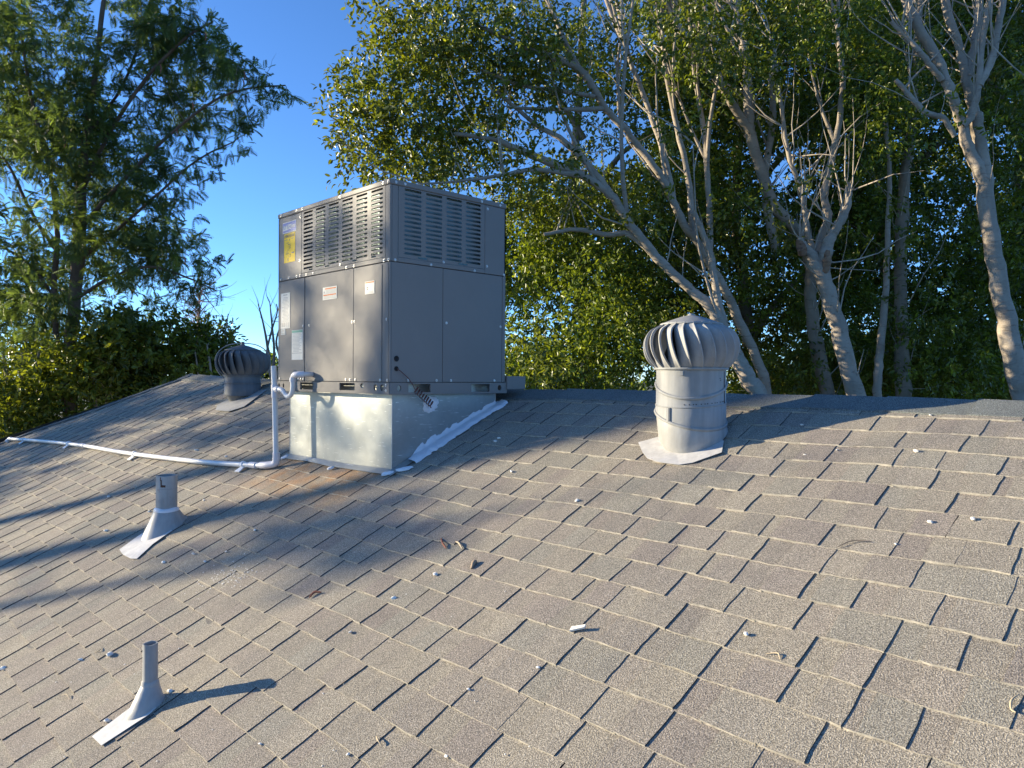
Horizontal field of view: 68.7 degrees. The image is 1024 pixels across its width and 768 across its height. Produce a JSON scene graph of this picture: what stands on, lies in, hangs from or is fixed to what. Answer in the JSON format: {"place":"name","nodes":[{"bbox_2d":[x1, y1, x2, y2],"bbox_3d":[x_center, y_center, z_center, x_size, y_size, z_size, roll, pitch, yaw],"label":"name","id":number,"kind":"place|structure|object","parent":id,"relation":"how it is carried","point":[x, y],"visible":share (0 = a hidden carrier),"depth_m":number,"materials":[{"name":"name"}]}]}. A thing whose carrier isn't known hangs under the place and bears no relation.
{"place":"outdoors","nodes":[
{"label":"outdoors","id":0,"kind":"place"},
{"bbox_2d":[58,382,742,417],"bbox_3d":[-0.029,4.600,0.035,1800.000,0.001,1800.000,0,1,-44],"label":"ground","id":1,"kind":"structure","parent":0,"point":[651,386],"depth_m":333.36,"materials":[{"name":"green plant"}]},
{"bbox_2d":[0,328,62,424],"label":"distant tree","id":2,"kind":"object","parent":1,"relation":"on","point":[11,343],"visible":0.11,"depth_m":45.23,"materials":[{"name":"green plant"}]},
{"bbox_2d":[0,316,87,438],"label":"leafy shrub","id":3,"kind":"object","parent":1,"relation":"on","point":[14,393],"visible":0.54,"depth_m":13.28,"materials":[{"name":"green plant"}]},
{"bbox_2d":[21,303,168,428],"bbox_3d":[-7.591,1.570,13.986,3.339,6.264,2.128,0,0,18],"label":"leafy shrub","id":4,"kind":"object","parent":1,"relation":"on","point":[104,343],"visible":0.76,"depth_m":13.40,"materials":[{"name":"green plant"}]},
{"bbox_2d":[80,340,163,410],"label":"distant tree","id":5,"kind":"object","parent":1,"relation":"on","point":[89,404],"visible":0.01,"depth_m":43.08,"materials":[{"name":"green plant"}]},
{"bbox_2d":[0,0,307,413],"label":"feathery tree","id":6,"kind":"object","parent":1,"relation":"on","point":[94,137],"visible":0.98,"depth_m":13.72,"materials":[{"name":"green plant"}]},
{"bbox_2d":[97,300,221,400],"bbox_3d":[-6.617,1.573,14.193,2.199,6.259,3.253,0,1,-44],"label":"leafy shrub","id":7,"kind":"object","parent":1,"relation":"on","point":[171,370],"visible":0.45,"depth_m":13.77,"materials":[{"name":"green plant"}]},
{"bbox_2d":[160,259,242,329],"bbox_3d":[-15.945,-0.783,37.926,4.430,11.311,4.180,0,1,-44],"label":"bare tree","id":8,"kind":"object","parent":1,"relation":"on","point":[197,313],"visible":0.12,"depth_m":37.95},
{"bbox_2d":[161,308,248,375],"bbox_3d":[-5.993,1.593,14.861,1.653,6.236,2.341,0,0,-16],"label":"leafy shrub","id":9,"kind":"object","parent":1,"relation":"on","point":[215,335],"visible":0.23,"depth_m":14.46,"materials":[{"name":"green plant"}]},
{"bbox_2d":[194,305,235,374],"bbox_3d":[-5.687,1.552,14.419,0.444,6.310,1.051,0,0,14],"label":"bare shrub","id":10,"kind":"object","parent":1,"relation":"on","point":[210,366],"visible":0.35,"depth_m":13.99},
{"bbox_2d":[253,275,277,378],"bbox_3d":[-3.931,1.433,12.448,0.702,6.514,0.874,0,1,-44],"label":"bare shrub","id":11,"kind":"object","parent":1,"relation":"on","point":[274,341],"visible":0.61,"depth_m":12.48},
{"bbox_2d":[261,350,277,378],"bbox_3d":[-11.533,1.615,33.810,3.870,6.464,5.184,0,0,-8],"label":"distant tree","id":12,"kind":"object","parent":1,"relation":"on","point":[266,376],"visible":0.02,"depth_m":32.86,"materials":[{"name":"green plant"}]},
{"bbox_2d":[338,0,767,394],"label":"ficus tree","id":13,"kind":"object","parent":1,"relation":"on","point":[597,352],"visible":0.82,"depth_m":9.92,"materials":[{"name":"green plant"}]},
{"bbox_2d":[303,0,837,393],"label":"ficus tree","id":14,"kind":"object","parent":1,"relation":"on","point":[385,140],"visible":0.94,"depth_m":8.88,"materials":[{"name":"green plant"}]},
{"bbox_2d":[512,347,655,389],"bbox_3d":[2.466,1.543,29.682,6.921,6.548,5.914,0,0,15],"label":"distant tree","id":15,"kind":"object","parent":1,"relation":"on","point":[636,373],"visible":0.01,"depth_m":28.84,"materials":[{"name":"green plant"}]},
{"bbox_2d":[491,0,721,389],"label":"background tree","id":16,"kind":"object","parent":1,"relation":"on","point":[508,268],"visible":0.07,"depth_m":13.10,"materials":[{"name":"green plant"}]},
{"bbox_2d":[603,0,868,394],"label":"ficus tree","id":17,"kind":"object","parent":1,"relation":"on","point":[752,56],"visible":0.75,"depth_m":10.37,"materials":[{"name":"green plant"}]},
{"bbox_2d":[621,0,866,394],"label":"background tree","id":18,"kind":"object","parent":1,"relation":"on","point":[761,324],"visible":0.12,"depth_m":13.09,"materials":[{"name":"green plant"}]},
{"bbox_2d":[719,0,960,395],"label":"ficus tree","id":19,"kind":"object","parent":1,"relation":"on","point":[816,253],"visible":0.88,"depth_m":9.49,"materials":[{"name":"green plant"}]},
{"bbox_2d":[728,107,974,396],"bbox_3d":[4.859,0.302,11.239,5.719,8.703,3.585,-1,1,-67],"label":"ficus tree","id":20,"kind":"object","parent":1,"relation":"on","point":[882,324],"visible":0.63,"depth_m":10.71,"materials":[{"name":"green plant"}]},
{"bbox_2d":[770,0,1006,395],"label":"background tree","id":21,"kind":"object","parent":1,"relation":"on","point":[942,132],"visible":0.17,"depth_m":12.68,"materials":[{"name":"green plant"}]},
{"bbox_2d":[773,0,1023,399],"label":"ficus tree","id":22,"kind":"object","parent":1,"relation":"on","point":[902,372],"visible":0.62,"depth_m":10.40,"materials":[{"name":"green plant"}]},
{"bbox_2d":[805,0,1023,400],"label":"ficus tree","id":23,"kind":"object","parent":1,"relation":"on","point":[973,139],"visible":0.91,"depth_m":8.55,"materials":[{"name":"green plant"}]},
{"bbox_2d":[911,0,1023,399],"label":"background tree","id":24,"kind":"object","parent":1,"relation":"on","point":[968,177],"visible":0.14,"depth_m":12.95,"materials":[{"name":"green plant"}]},
{"bbox_2d":[0,0,1022,382],"label":"sky","id":25,"kind":"structure","parent":0,"point":[288,171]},
{"bbox_2d":[0,374,1023,767],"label":"roof","id":26,"kind":"structure","parent":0,"point":[668,584],"depth_m":2.55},
{"bbox_2d":[92,640,164,745],"bbox_3d":[-1.289,1.035,2.537,0.218,0.285,0.123,0,1,-44],"label":"vent pipe","id":27,"kind":"object","parent":26,"relation":"on","point":[149,698],"visible":0.98,"depth_m":2.55,"materials":[{"name":"grey metal"}]},
{"bbox_2d":[119,474,186,558],"bbox_3d":[-1.996,0.712,4.116,0.261,0.403,0.406,1,0,20],"label":"vent pipe","id":28,"kind":"object","parent":26,"relation":"on","point":[167,516],"visible":0.98,"depth_m":4.14,"materials":[{"name":"grey metal"}]},
{"bbox_2d":[5,366,313,471],"bbox_3d":[-3.420,0.274,6.325,5.924,0.822,0.136,1,1,42],"label":"drain pipe","id":29,"kind":"object","parent":26,"relation":"on","point":[276,389],"visible":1,"depth_m":4.72,"materials":[{"name":"plastic"}]},
{"bbox_2d":[214,342,270,411],"bbox_3d":[-2.371,-0.074,6.649,0.505,0.607,0.645,0,1,-44],"label":"turbine vent","id":30,"kind":"object","parent":26,"relation":"on","point":[242,368],"visible":1,"depth_m":6.58,"materials":[{"name":"grey metal"}]},
{"bbox_2d":[23,481,529,766],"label":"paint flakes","id":31,"kind":"object","parent":26,"relation":"on","point":[265,633],"visible":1,"depth_m":3.32,"materials":[{"name":"white paint"}]},
{"bbox_2d":[281,391,507,475],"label":"roof curb","id":32,"kind":"structure","parent":26,"relation":"on","point":[383,434],"depth_m":4.17,"materials":[{"name":"metal"}]},
{"bbox_2d":[277,178,524,407],"bbox_3d":[-0.694,-0.467,4.604,0.982,1.186,1.254,0,1,-44],"label":"rooftop air conditioner","id":33,"kind":"object","parent":32,"relation":"on","point":[390,286],"visible":1,"depth_m":4.14,"materials":[{"name":"paint"}]},
{"bbox_2d":[471,560,476,568],"bbox_3d":[-0.146,0.674,2.800,0.018,0.028,0.044,1,0,25],"label":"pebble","id":34,"kind":"object","parent":26,"relation":"on","point":[473,563],"visible":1,"depth_m":2.80,"materials":[{"name":"grey stone"}]},
{"bbox_2d":[569,624,585,631],"bbox_3d":[0.197,0.731,2.243,0.046,0.026,0.018,1,0,26],"label":"plastic scrap","id":35,"kind":"object","parent":26,"relation":"on","point":[577,627],"visible":1,"depth_m":2.24,"materials":[{"name":"white plastic"}]},
{"bbox_2d":[638,313,739,464],"bbox_3d":[0.765,0.012,3.244,0.414,0.632,0.433,0,1,-44],"label":"turbine vent","id":36,"kind":"object","parent":26,"relation":"on","point":[691,358],"visible":1,"depth_m":3.11,"materials":[{"name":"grey metal"}]},
{"bbox_2d":[838,540,871,546],"bbox_3d":[1.024,0.477,2.240,0.094,0.025,0.014,0,0,17],"label":"curved twig","id":37,"kind":"object","parent":26,"relation":"on","point":[854,540],"visible":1,"depth_m":2.25,"materials":[{"name":"wood"}]},
{"bbox_2d":[1009,694,1018,712],"bbox_3d":[1.060,0.673,1.582,0.015,0.025,0.056,1,1,40],"label":"curved twig","id":38,"kind":"object","parent":26,"relation":"on","point":[1010,702],"visible":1,"depth_m":1.58,"materials":[{"name":"wood"}]}
]}

